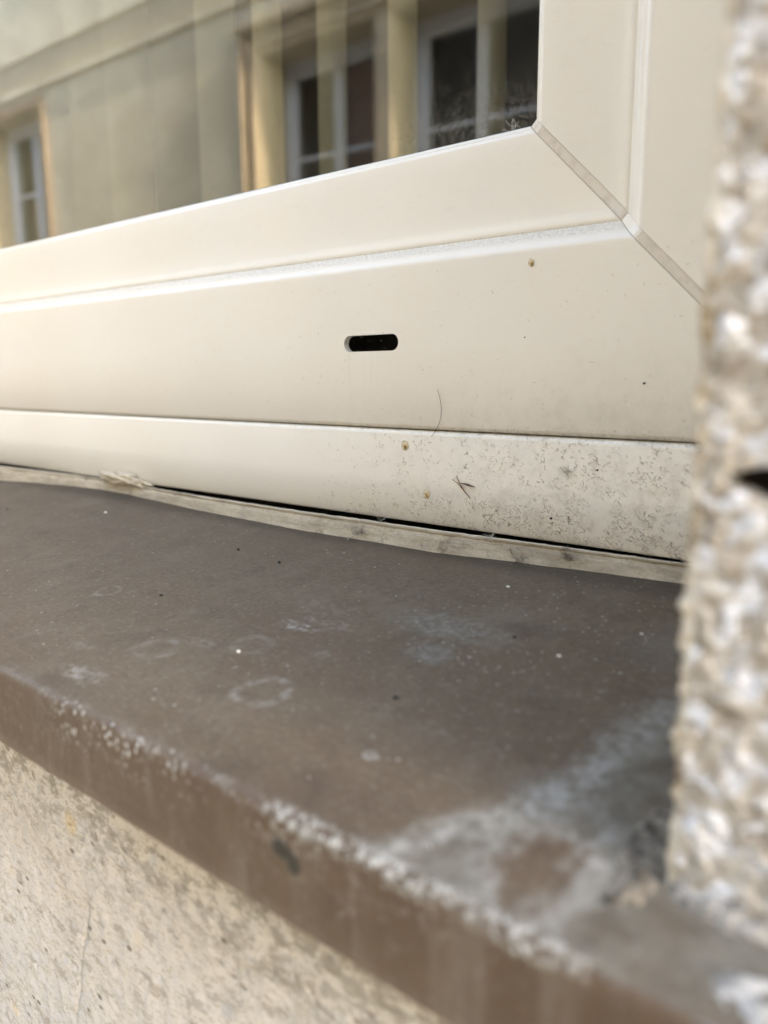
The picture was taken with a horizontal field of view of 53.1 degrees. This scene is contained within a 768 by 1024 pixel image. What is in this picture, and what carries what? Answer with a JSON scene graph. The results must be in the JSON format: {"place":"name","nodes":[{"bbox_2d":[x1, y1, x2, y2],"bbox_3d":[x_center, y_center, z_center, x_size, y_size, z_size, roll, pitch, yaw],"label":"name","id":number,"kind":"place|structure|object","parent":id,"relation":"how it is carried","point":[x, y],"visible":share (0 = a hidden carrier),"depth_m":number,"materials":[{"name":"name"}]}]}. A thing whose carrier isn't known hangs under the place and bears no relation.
{"place":"outdoors","nodes":[
{"label":"outdoors","id":0,"kind":"place"},
{"label":"ground","id":1,"kind":"structure","parent":0,"visible":0},
{"bbox_2d":[0,0,767,1023],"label":"house wall","id":2,"kind":"structure","parent":1,"relation":"on","point":[106,916],"depth_m":0.11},
{"bbox_2d":[0,0,506,248],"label":"vertical blind","id":3,"kind":"object","parent":2,"relation":"hanging from","point":[132,105],"visible":0.3,"depth_m":0.84,"materials":[{"name":"white fabric"}]},
{"bbox_2d":[0,0,726,559],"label":"window","id":4,"kind":"structure","parent":2,"relation":"attached to","point":[588,192],"depth_m":0.29,"materials":[{"name":"beige plastic"}]},
{"bbox_2d":[97,242,697,561],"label":"soot fibres","id":5,"kind":"object","parent":4,"relation":"attached to","point":[546,494],"visible":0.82,"depth_m":0.26,"materials":[{"name":"grey"}]},
{"bbox_2d":[452,476,473,497],"bbox_3d":[0.029,-0.009,0.287,0.011,0.008,0.001,8,13,39],"label":"dry needle","id":6,"kind":"object","parent":4,"relation":"on","point":[469,485],"visible":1,"depth_m":0.29,"materials":[{"name":"grey plant"}]},
{"bbox_2d":[560,466,574,477],"bbox_3d":[0.062,-0.014,0.260,0.006,0.006,0.002,8,13,39],"label":"lint tuft","id":7,"kind":"object","parent":4,"relation":"attached to","point":[567,471],"visible":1,"depth_m":0.26,"materials":[{"name":"grey fabric"}]},
{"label":"room floor","id":8,"kind":"structure","parent":0,"visible":0},
{"bbox_2d":[234,0,539,192],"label":"room walls","id":9,"kind":"structure","parent":8,"relation":"on","point":[447,31],"depth_m":4.21,"materials":[{"name":"paint"}]},
{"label":"mortar bed","id":10,"kind":"structure","parent":0,"visible":0},
{"bbox_2d":[0,463,767,1023],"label":"window sill","id":11,"kind":"structure","parent":10,"relation":"on","point":[438,841],"depth_m":0.17,"materials":[{"name":"stone"}]},
{"bbox_2d":[32,514,653,867],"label":"pale dust grains","id":12,"kind":"object","parent":11,"relation":"on","point":[363,670],"visible":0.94,"depth_m":0.19},
{"bbox_2d":[0,466,688,583],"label":"sealing strip","id":13,"kind":"object","parent":11,"relation":"on","point":[440,541],"visible":0.91,"depth_m":0.30,"materials":[{"name":"beige plastic"}]},
{"bbox_2d":[98,470,153,488],"bbox_3d":[-0.144,-0.018,0.428,0.054,0.009,0.007,8,13,39],"label":"sealant lump","id":14,"kind":"object","parent":13,"relation":"on","point":[118,477],"visible":1,"depth_m":0.43,"materials":[{"name":"white plastic"}]},
{"bbox_2d":[347,521,367,539],"bbox_3d":[-0.011,0.008,0.308,0.012,0.010,0.006,8,13,39],"label":"lint tuft","id":15,"kind":"object","parent":13,"relation":"on","point":[358,529],"visible":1,"depth_m":0.31,"materials":[{"name":"grey fabric"}]},
{"bbox_2d":[508,544,533,564],"bbox_3d":[0.048,0.017,0.267,0.012,0.010,0.006,8,13,39],"label":"lint tuft","id":16,"kind":"object","parent":13,"relation":"on","point":[518,560],"visible":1,"depth_m":0.27,"materials":[{"name":"grey fabric"}]},
{"bbox_2d":[558,547,577,560],"bbox_3d":[0.062,0.014,0.258,0.008,0.006,0.004,8,13,39],"label":"lint tuft","id":17,"kind":"object","parent":13,"relation":"on","point":[566,554],"visible":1,"depth_m":0.26,"materials":[{"name":"grey fabric"}]},
{"bbox_2d":[601,806,674,908],"bbox_3d":[0.043,0.054,0.123,0.010,0.004,0.029,8,13,39],"label":"mortar crust","id":18,"kind":"object","parent":11,"relation":"on","point":[642,854],"visible":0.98,"depth_m":0.12},
{"bbox_2d":[672,885,767,946],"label":"mortar fillet","id":19,"kind":"object","parent":11,"relation":"on","point":[736,921],"visible":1,"depth_m":0.11,"materials":[{"name":"grey concrete"}]},
{"bbox_2d":[693,972,767,1023],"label":"mortar smear","id":20,"kind":"object","parent":11,"relation":"on","point":[744,990],"visible":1,"depth_m":0.10}
]}

